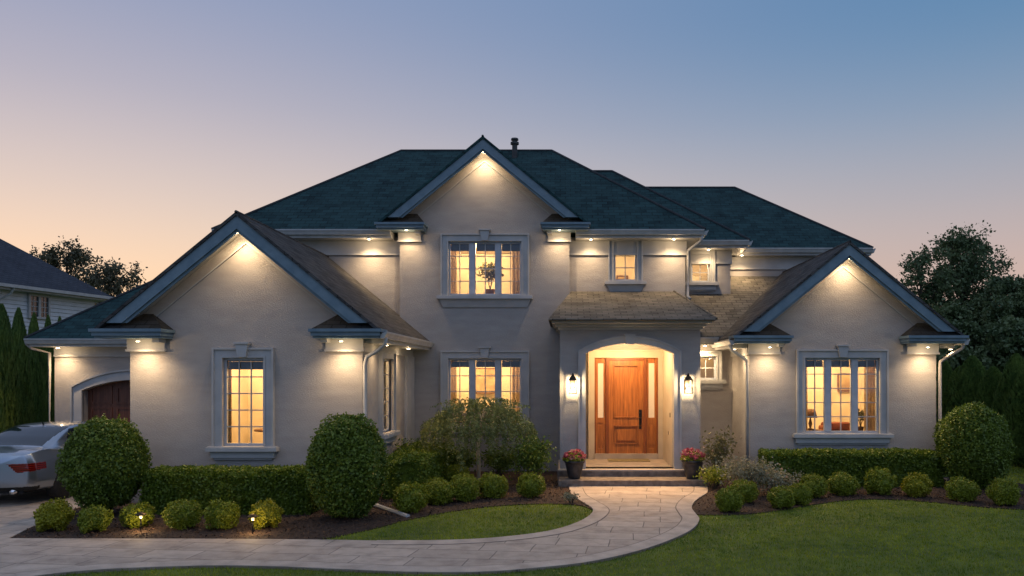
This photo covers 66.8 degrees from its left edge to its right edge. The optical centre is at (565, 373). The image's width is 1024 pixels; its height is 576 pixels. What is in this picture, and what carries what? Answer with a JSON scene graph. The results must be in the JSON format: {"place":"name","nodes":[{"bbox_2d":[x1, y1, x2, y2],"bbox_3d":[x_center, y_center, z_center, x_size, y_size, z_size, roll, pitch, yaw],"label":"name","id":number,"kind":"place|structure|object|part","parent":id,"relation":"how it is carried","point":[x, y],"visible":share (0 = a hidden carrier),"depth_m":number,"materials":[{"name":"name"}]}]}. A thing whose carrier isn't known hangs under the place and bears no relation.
{"place":"outdoors","nodes":[
{"label":"outdoors","id":0,"kind":"place"},
{"bbox_2d":[476,262,503,293],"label":"potted plant","id":1,"kind":"object","parent":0,"point":[490,273],"visible":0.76,"depth_m":19.66,"materials":[{"name":"green plant"}]},
{"bbox_2d":[0,0,1023,299],"label":"sky","id":2,"kind":"structure","parent":0,"point":[133,130],"materials":[{"name":"blue"}]},
{"bbox_2d":[51,463,1023,575],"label":"lawn","id":3,"kind":"structure","parent":0,"point":[784,563],"depth_m":10.97,"materials":[{"name":"plant"}]},
{"bbox_2d":[0,370,4,432],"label":"arborvitae","id":4,"kind":"object","parent":3,"relation":"on","point":[1,412],"visible":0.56,"depth_m":18.29,"materials":[{"name":"green plant"}]},
{"bbox_2d":[0,303,22,430],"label":"arborvitae","id":5,"kind":"object","parent":3,"relation":"on","point":[10,385],"visible":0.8,"depth_m":19.51,"materials":[{"name":"green plant"}]},
{"bbox_2d":[11,307,34,423],"bbox_3d":[-14.843,0.328,21.017,0.756,4.277,0.762,0,0,-5],"label":"arborvitae","id":6,"kind":"object","parent":3,"relation":"on","point":[23,356],"visible":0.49,"depth_m":20.92,"materials":[{"name":"green plant"}]},
{"bbox_2d":[28,312,47,422],"bbox_3d":[-15.323,0.342,22.304,0.652,4.248,0.677,0,0,-28],"label":"arborvitae","id":7,"kind":"object","parent":3,"relation":"on","point":[37,363],"visible":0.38,"depth_m":22.21,"materials":[{"name":"green plant"}]},
{"bbox_2d":[43,315,54,421],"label":"arborvitae","id":8,"kind":"object","parent":3,"relation":"on","point":[52,403],"visible":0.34,"depth_m":23.27,"materials":[{"name":"green plant"}]},
{"bbox_2d":[0,239,111,334],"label":"neighbour house","id":9,"kind":"structure","parent":3,"relation":"on","point":[30,284],"depth_m":31.16,"materials":[{"name":"grey"}]},
{"bbox_2d":[27,293,50,319],"bbox_3d":[-20.979,-2.659,30.811,0.120,0.985,0.986,0,0,11],"label":"window","id":10,"kind":"structure","parent":9,"relation":"in","point":[40,304],"depth_m":30.78,"materials":[{"name":"white paint"}]},
{"bbox_2d":[29,236,124,295],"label":"broadleaf tree","id":11,"kind":"object","parent":3,"relation":"on","point":[76,257],"visible":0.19,"depth_m":42.18,"materials":[{"name":"green plant"}]},
{"bbox_2d":[86,256,147,304],"bbox_3d":[-23.139,-1.767,40.442,3.234,8.550,3.540,0,0,43],"label":"broadleaf tree","id":12,"kind":"object","parent":3,"relation":"on","point":[117,285],"visible":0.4,"depth_m":39.92,"materials":[{"name":"green plant"}]},
{"bbox_2d":[0,486,706,575],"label":"walkway","id":13,"kind":"structure","parent":3,"relation":"on","point":[636,514],"depth_m":10.58,"materials":[{"name":"grey stone"}]},
{"bbox_2d":[0,421,87,499],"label":"parked car","id":14,"kind":"object","parent":13,"relation":"on","point":[29,452],"visible":0.52,"depth_m":14.24,"materials":[{"name":"paint"}]},
{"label":"windows","id":15,"kind":"part","parent":14,"relation":"part of","materials":[{"name":"grey glass"}]},
{"bbox_2d":[20,487,694,572],"bbox_3d":[-0.882,2.383,11.301,11.560,0.034,3.411,0,0,-37],"label":"path joint","id":16,"kind":"object","parent":13,"relation":"on","point":[482,565],"visible":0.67,"depth_m":9.78,"materials":[{"name":"grey concrete"}]},
{"bbox_2d":[371,489,609,544],"bbox_3d":[-0.299,2.383,12.860,2.002,0.034,6.146,0,0,30],"label":"path joint","id":17,"kind":"object","parent":13,"relation":"on","point":[496,541],"visible":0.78,"depth_m":10.88,"materials":[{"name":"grey concrete"}]},
{"bbox_2d":[15,487,707,575],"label":"path edging","id":18,"kind":"object","parent":3,"relation":"on","point":[689,521],"visible":0.96,"depth_m":9.56,"materials":[{"name":"grey stone"}]},
{"bbox_2d":[372,487,608,543],"bbox_3d":[-0.377,2.382,12.928,2.150,0.036,6.119,0,0,29],"label":"path edging","id":19,"kind":"object","parent":3,"relation":"on","point":[600,511],"visible":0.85,"depth_m":11.49,"materials":[{"name":"grey stone"}]},
{"bbox_2d":[23,135,969,502],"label":"suburban house","id":20,"kind":"structure","parent":3,"relation":"on","point":[289,323],"depth_m":18.38,"materials":[{"name":"beige paint"}]},
{"bbox_2d":[88,380,129,422],"bbox_3d":[-10.600,1.280,19.295,2.600,2.240,0.070,0,0,0],"label":"garage door","id":21,"kind":"structure","parent":20,"relation":"in","point":[111,399],"depth_m":19.28,"materials":[{"name":"brown wood"}]},
{"bbox_2d":[205,342,278,459],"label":"window","id":22,"kind":"structure","parent":20,"relation":"in","point":[242,376],"depth_m":14.15,"materials":[{"name":"glass"}]},
{"bbox_2d":[254,428,262,431],"bbox_3d":[-5.750,1.463,15.250,0.720,0.740,0.716,0,0,0],"label":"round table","id":23,"kind":"object","parent":20,"relation":"in","point":[259,430],"visible":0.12,"depth_m":15.01,"materials":[{"name":"brown wood"}]},
{"bbox_2d":[378,350,400,445],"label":"window","id":24,"kind":"structure","parent":20,"relation":"in","point":[389,437],"depth_m":16.42,"materials":[{"name":"glass"}]},
{"bbox_2d":[436,229,532,306],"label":"window","id":25,"kind":"structure","parent":20,"relation":"in","point":[460,253],"depth_m":18.84,"materials":[{"name":"paint"}]},
{"bbox_2d":[440,346,528,434],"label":"window","id":26,"kind":"structure","parent":20,"relation":"in","point":[458,375],"depth_m":18.86,"materials":[{"name":"glass"}]},
{"bbox_2d":[476,368,494,393],"bbox_3d":[-2.150,0.200,20.882,0.600,0.700,0.036,0,0,0],"label":"window shade","id":27,"kind":"object","parent":20,"relation":"attached to","point":[480,383],"visible":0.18,"depth_m":20.86,"materials":[{"name":"brown fabric"}]},
{"bbox_2d":[569,373,576,393],"bbox_3d":[0.163,0.217,16.928,0.184,0.455,0.262,0,0,0],"label":"wall lantern","id":28,"kind":"object","parent":20,"relation":"attached to","point":[572,378],"depth_m":16.87,"materials":[{"name":"brown metal"}]},
{"bbox_2d":[562,448,585,478],"bbox_3d":[0.183,1.924,16.556,0.544,0.650,0.538,0,0,0],"label":"flower pot","id":29,"kind":"object","parent":20,"relation":"on","point":[574,461],"visible":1,"depth_m":16.41,"materials":[{"name":"ceramic"}]},
{"bbox_2d":[616,275,627,278],"bbox_3d":[1.560,-2.615,21.182,0.320,0.130,0.036,0,0,0],"label":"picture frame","id":30,"kind":"object","parent":20,"relation":"attached to","point":[620,276],"visible":0.82,"depth_m":21.17,"materials":[{"name":"brown wood"}]},
{"bbox_2d":[609,360,642,452],"bbox_3d":[1.493,0.824,19.003,0.855,2.292,0.148,0,0,0],"label":"front door","id":31,"kind":"structure","parent":20,"relation":"in","point":[625,376],"depth_m":19.02,"materials":[{"name":"brown wood"}]},
{"bbox_2d":[605,240,646,291],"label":"window","id":32,"kind":"structure","parent":20,"relation":"in","point":[630,265],"depth_m":19.03,"materials":[{"name":"paint"}]},
{"bbox_2d":[607,459,649,461],"bbox_3d":[1.520,2.091,18.600,1.000,0.017,0.500,0,0,0],"label":"doormat","id":33,"kind":"object","parent":20,"relation":"on","point":[628,460],"visible":1,"depth_m":18.47,"materials":[{"name":"beige fabric"}]},
{"bbox_2d":[684,373,692,393],"bbox_3d":[2.686,0.217,16.928,0.184,0.455,0.262,0,0,0],"label":"wall lantern","id":34,"kind":"object","parent":20,"relation":"attached to","point":[687,378],"depth_m":16.87,"materials":[{"name":"brown metal"}]},
{"bbox_2d":[680,447,705,478],"bbox_3d":[2.725,1.914,16.536,0.576,0.670,0.582,0,0,-30],"label":"flower pot","id":35,"kind":"object","parent":20,"relation":"on","point":[691,459],"visible":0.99,"depth_m":16.40,"materials":[{"name":"brown ceramic"}]},
{"bbox_2d":[685,250,718,291],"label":"window","id":36,"kind":"structure","parent":20,"relation":"in","point":[694,269],"depth_m":20.55,"materials":[{"name":"white paint"}]},
{"bbox_2d":[700,351,725,389],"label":"window","id":37,"kind":"structure","parent":20,"relation":"in","point":[710,361],"depth_m":18.78,"materials":[{"name":"white paint"}]},
{"bbox_2d":[818,422,849,430],"bbox_3d":[6.360,1.398,17.960,0.800,0.500,0.620,0,0,0],"label":"sofa","id":38,"kind":"object","parent":20,"relation":"on","point":[835,426],"visible":0.32,"depth_m":18.13,"materials":[{"name":"red fabric"}]},
{"bbox_2d":[792,345,893,444],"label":"window","id":39,"kind":"structure","parent":20,"relation":"in","point":[817,370],"depth_m":17.07,"materials":[{"name":"glass"}]},
{"bbox_2d":[837,373,849,390],"bbox_3d":[6.950,0.225,19.182,0.400,0.450,0.036,0,0,0],"label":"picture frame","id":40,"kind":"object","parent":20,"relation":"attached to","point":[845,381],"visible":0.54,"depth_m":19.16,"materials":[{"name":"beige"}]},
{"bbox_2d":[12,471,1023,539],"bbox_3d":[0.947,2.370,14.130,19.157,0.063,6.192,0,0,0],"label":"bark mulch","id":41,"kind":"object","parent":3,"relation":"on","point":[318,516],"visible":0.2,"depth_m":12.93,"materials":[{"name":"brown wood"}]},
{"bbox_2d":[33,496,75,531],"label":"round shrub","id":42,"kind":"object","parent":41,"relation":"on","point":[57,514],"visible":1,"depth_m":11.62,"materials":[{"name":"green plant"}]},
{"bbox_2d":[76,504,113,533],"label":"round shrub","id":43,"kind":"object","parent":41,"relation":"on","point":[96,518],"visible":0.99,"depth_m":11.51,"materials":[{"name":"green plant"}]},
{"bbox_2d":[55,413,152,511],"bbox_3d":[-7.772,1.553,13.052,1.360,1.748,1.276,0,0,0],"label":"topiary","id":44,"kind":"object","parent":41,"relation":"on","point":[104,460],"visible":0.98,"depth_m":12.68,"materials":[{"name":"green plant"}]},
{"bbox_2d":[119,501,155,528],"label":"round shrub","id":45,"kind":"object","parent":41,"relation":"on","point":[130,519],"visible":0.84,"depth_m":11.88,"materials":[{"name":"green plant"}]},
{"bbox_2d":[135,512,145,531],"bbox_3d":[-6.368,2.250,11.600,0.156,0.340,0.154,0,0,0],"label":"path light","id":46,"kind":"object","parent":41,"relation":"on","point":[140,514],"visible":0.96,"depth_m":11.59,"materials":[{"name":"metal"}]},
{"bbox_2d":[161,499,202,529],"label":"round shrub","id":47,"kind":"object","parent":41,"relation":"on","point":[180,514],"visible":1,"depth_m":11.78,"materials":[{"name":"green plant"}]},
{"bbox_2d":[201,497,240,529],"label":"round shrub","id":48,"kind":"object","parent":41,"relation":"on","point":[220,513],"visible":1,"depth_m":11.73,"materials":[{"name":"green plant"}]},
{"bbox_2d":[139,463,320,514],"bbox_3d":[-5.738,1.994,13.378,2.999,0.872,0.868,0,0,0],"label":"hedge","id":49,"kind":"object","parent":41,"relation":"on","point":[244,487],"visible":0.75,"depth_m":13.05,"materials":[{"name":"green plant"}]},
{"bbox_2d":[247,514,257,533],"bbox_3d":[-4.626,2.250,11.447,0.156,0.340,0.154,0,0,0],"label":"path light","id":50,"kind":"object","parent":41,"relation":"on","point":[252,516],"visible":0.96,"depth_m":11.43,"materials":[{"name":"brown metal"}]},
{"bbox_2d":[248,498,283,529],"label":"round shrub","id":51,"kind":"object","parent":41,"relation":"on","point":[267,512],"visible":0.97,"depth_m":11.82,"materials":[{"name":"green plant"}]},
{"bbox_2d":[303,412,390,518],"bbox_3d":[-3.594,1.536,12.734,1.397,1.826,1.369,0,0,0],"label":"topiary","id":52,"kind":"object","parent":41,"relation":"on","point":[346,474],"visible":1,"depth_m":12.29,"materials":[{"name":"green plant"}]},
{"bbox_2d":[373,504,409,517],"bbox_3d":[-3.037,2.355,13.329,0.080,0.110,1.380,0,0,-39],"label":"drain pipe","id":53,"kind":"object","parent":41,"relation":"on","point":[387,509],"visible":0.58,"depth_m":13.21,"materials":[{"name":"white paint"}]},
{"bbox_2d":[392,481,428,513],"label":"round shrub","id":54,"kind":"object","parent":41,"relation":"on","point":[408,497],"visible":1,"depth_m":13.11,"materials":[{"name":"green plant"}]},
{"bbox_2d":[393,438,431,451],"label":"leafy shrub","id":55,"kind":"object","parent":41,"relation":"on","point":[406,444],"visible":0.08,"depth_m":16.91,"materials":[{"name":"green plant"}]},
{"bbox_2d":[382,440,454,499],"bbox_3d":[-3.022,1.976,16.403,0.988,0.907,3.712,0,0,0],"label":"hedge","id":56,"kind":"object","parent":41,"relation":"on","point":[413,464],"visible":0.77,"depth_m":14.68,"materials":[{"name":"green plant"}]},
{"bbox_2d":[423,476,456,504],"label":"round shrub","id":57,"kind":"object","parent":41,"relation":"on","point":[442,491],"visible":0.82,"depth_m":13.93,"materials":[{"name":"green plant"}]},
{"bbox_2d":[443,463,469,481],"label":"round shrub","id":58,"kind":"object","parent":41,"relation":"on","point":[450,471],"visible":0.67,"depth_m":16.34,"materials":[{"name":"green plant"}]},
{"bbox_2d":[450,473,479,501],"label":"round shrub","id":59,"kind":"object","parent":41,"relation":"on","point":[466,486],"visible":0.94,"depth_m":14.30,"materials":[{"name":"green plant"}]},
{"bbox_2d":[447,445,482,470],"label":"leafy shrub","id":60,"kind":"object","parent":41,"relation":"on","point":[467,461],"visible":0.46,"depth_m":17.72,"materials":[{"name":"green plant"}]},
{"bbox_2d":[418,396,538,480],"bbox_3d":[-1.917,1.449,16.905,2.691,1.904,2.734,0,0,0],"label":"weeping tree","id":61,"kind":"object","parent":41,"relation":"on","point":[492,415],"visible":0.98,"depth_m":16.26,"materials":[{"name":"green plant"}]},
{"bbox_2d":[478,471,508,498],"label":"round shrub","id":62,"kind":"object","parent":41,"relation":"on","point":[492,485],"visible":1,"depth_m":14.68,"materials":[{"name":"green plant"}]},
{"bbox_2d":[475,445,516,477],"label":"leafy shrub","id":63,"kind":"object","parent":41,"relation":"on","point":[503,463],"visible":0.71,"depth_m":17.42,"materials":[{"name":"green plant"}]},
{"bbox_2d":[516,471,545,497],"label":"round shrub","id":64,"kind":"object","parent":41,"relation":"on","point":[531,484],"visible":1,"depth_m":14.74,"materials":[{"name":"green plant"}]},
{"bbox_2d":[504,435,559,480],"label":"leafy shrub","id":65,"kind":"object","parent":41,"relation":"on","point":[533,455],"visible":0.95,"depth_m":16.08,"materials":[{"name":"green plant"}]},
{"bbox_2d":[560,490,579,503],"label":"plant","id":66,"kind":"object","parent":41,"relation":"on","point":[569,497],"visible":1,"depth_m":14.14,"materials":[{"name":"green plant"}]},
{"bbox_2d":[692,471,1023,515],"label":"planting bed","id":67,"kind":"object","parent":3,"relation":"on","point":[756,505],"visible":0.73,"depth_m":14.49,"materials":[{"name":"brown soil"}]},
{"bbox_2d":[693,465,730,488],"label":"leafy shrub","id":68,"kind":"object","parent":67,"relation":"on","point":[713,476],"visible":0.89,"depth_m":15.85,"materials":[{"name":"green plant"}]},
{"bbox_2d":[699,425,741,485],"bbox_3d":[3.284,1.739,16.455,0.890,1.328,1.106,0,0,0],"label":"rose bush","id":69,"kind":"object","parent":67,"relation":"on","point":[718,451],"visible":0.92,"depth_m":16.27,"materials":[{"name":"green plant"}]},
{"bbox_2d":[714,485,744,511],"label":"round shrub","id":70,"kind":"object","parent":67,"relation":"on","point":[728,498],"visible":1,"depth_m":13.22,"materials":[{"name":"green plant"}]},
{"bbox_2d":[702,455,783,490],"bbox_3d":[3.476,2.004,15.131,1.525,0.802,1.147,0,0,0],"label":"variegated shrub","id":71,"kind":"object","parent":67,"relation":"on","point":[740,473],"visible":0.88,"depth_m":15.00,"materials":[{"name":"green plant"}]},
{"bbox_2d":[731,479,759,503],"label":"round shrub","id":72,"kind":"object","parent":67,"relation":"on","point":[749,489],"visible":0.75,"depth_m":14.11,"materials":[{"name":"green plant"}]},
{"bbox_2d":[745,463,803,490],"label":"variegated shrub","id":73,"kind":"object","parent":67,"relation":"on","point":[769,482],"visible":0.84,"depth_m":14.91,"materials":[{"name":"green plant"}]},
{"bbox_2d":[766,485,794,508],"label":"round shrub","id":74,"kind":"object","parent":67,"relation":"on","point":[779,497],"visible":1,"depth_m":13.53,"materials":[{"name":"green plant"}]},
{"bbox_2d":[786,481,813,505],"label":"round shrub","id":75,"kind":"object","parent":67,"relation":"on","point":[804,493],"visible":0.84,"depth_m":13.91,"materials":[{"name":"green plant"}]},
{"bbox_2d":[800,473,828,497],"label":"round shrub","id":76,"kind":"object","parent":67,"relation":"on","point":[817,484],"visible":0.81,"depth_m":14.67,"materials":[{"name":"green plant"}]},
{"bbox_2d":[827,470,860,495],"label":"round shrub","id":77,"kind":"object","parent":67,"relation":"on","point":[841,483],"visible":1,"depth_m":14.99,"materials":[{"name":"green plant"}]},
{"bbox_2d":[757,446,944,487],"bbox_3d":[6.054,1.997,16.501,3.829,0.862,0.847,0,0,0],"label":"hedge","id":78,"kind":"object","parent":67,"relation":"on","point":[899,463],"visible":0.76,"depth_m":16.18,"materials":[{"name":"green plant"}]},
{"bbox_2d":[863,466,897,494],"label":"round shrub","id":79,"kind":"object","parent":67,"relation":"on","point":[880,481],"visible":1,"depth_m":15.06,"materials":[{"name":"green plant"}]},
{"bbox_2d":[899,472,933,497],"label":"round shrub","id":80,"kind":"object","parent":67,"relation":"on","point":[917,484],"visible":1,"depth_m":14.82,"materials":[{"name":"green plant"}]},
{"bbox_2d":[943,475,981,501],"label":"round shrub","id":81,"kind":"object","parent":67,"relation":"on","point":[961,489],"visible":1,"depth_m":14.32,"materials":[{"name":"green plant"}]},
{"bbox_2d":[932,401,1016,488],"bbox_3d":[8.504,1.500,16.090,1.528,1.881,1.509,0,0,0],"label":"topiary","id":82,"kind":"object","parent":67,"relation":"on","point":[974,442],"visible":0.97,"depth_m":15.71,"materials":[{"name":"green plant"}]},
{"bbox_2d":[985,476,1022,505],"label":"round shrub","id":83,"kind":"object","parent":67,"relation":"on","point":[1001,491],"visible":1,"depth_m":13.85,"materials":[{"name":"green plant"}]},
{"bbox_2d":[896,243,960,309],"bbox_3d":[15.905,-1.649,34.760,3.777,8.310,3.690,0,0,-40],"label":"broadleaf tree","id":84,"kind":"object","parent":3,"relation":"on","point":[911,265],"visible":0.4,"depth_m":34.16,"materials":[{"name":"green plant"}]},
{"bbox_2d":[936,358,952,446],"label":"arborvitae","id":85,"kind":"object","parent":3,"relation":"on","point":[947,370],"visible":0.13,"depth_m":24.27,"materials":[{"name":"green plant"}]},
{"bbox_2d":[936,366,960,435],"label":"arborvitae","id":86,"kind":"object","parent":3,"relation":"on","point":[946,397],"visible":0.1,"depth_m":23.55,"materials":[{"name":"green plant"}]},
{"bbox_2d":[930,298,990,369],"bbox_3d":[15.378,-0.072,30.645,5.014,5.869,4.766,0,0,0],"label":"broadleaf tree","id":87,"kind":"object","parent":3,"relation":"on","point":[959,318],"visible":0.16,"depth_m":29.72,"materials":[{"name":"green plant"}]},
{"bbox_2d":[943,355,985,419],"bbox_3d":[11.919,0.953,22.643,1.598,2.987,1.539,0,0,8],"label":"arborvitae","id":88,"kind":"object","parent":3,"relation":"on","point":[968,376],"visible":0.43,"depth_m":22.44,"materials":[{"name":"green plant"}]},
{"bbox_2d":[922,220,1021,328],"bbox_3d":[18.251,-2.150,35.425,4.584,9.308,5.014,0,0,0],"label":"broadleaf tree","id":89,"kind":"object","parent":3,"relation":"on","point":[967,268],"visible":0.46,"depth_m":34.48,"materials":[{"name":"green plant"}]},
{"bbox_2d":[943,274,1023,328],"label":"broadleaf tree","id":90,"kind":"object","parent":3,"relation":"on","point":[995,301],"visible":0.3,"depth_m":32.08,"materials":[{"name":"green plant"}]},
{"bbox_2d":[972,366,1001,408],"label":"arborvitae","id":91,"kind":"object","parent":3,"relation":"on","point":[987,385],"visible":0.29,"depth_m":21.55,"materials":[{"name":"green plant"}]},
{"bbox_2d":[952,315,1023,372],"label":"broadleaf tree","id":92,"kind":"object","parent":3,"relation":"on","point":[1002,343],"visible":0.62,"depth_m":28.31,"materials":[{"name":"green plant"}]},
{"bbox_2d":[991,353,1023,462],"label":"arborvitae","id":93,"kind":"object","parent":3,"relation":"on","point":[1014,367],"visible":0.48,"depth_m":20.68,"materials":[{"name":"green plant"}]},
{"bbox_2d":[1001,370,1023,464],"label":"arborvitae","id":94,"kind":"object","parent":3,"relation":"on","point":[1013,409],"visible":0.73,"depth_m":19.68,"materials":[{"name":"green plant"}]},
{"bbox_2d":[808,409,816,429],"bbox_3d":[5.640,1.063,17.800,0.300,0.470,0.300,0,0,0],"label":"table lamp","id":95,"kind":"object","parent":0,"point":[810,412],"visible":0.66,"depth_m":17.70,"materials":[{"name":"brown fabric"}]},
{"bbox_2d":[858,409,863,430],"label":"potted plant","id":96,"kind":"object","parent":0,"point":[860,427],"visible":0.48,"depth_m":17.55,"materials":[{"name":"green plant"}]}
]}

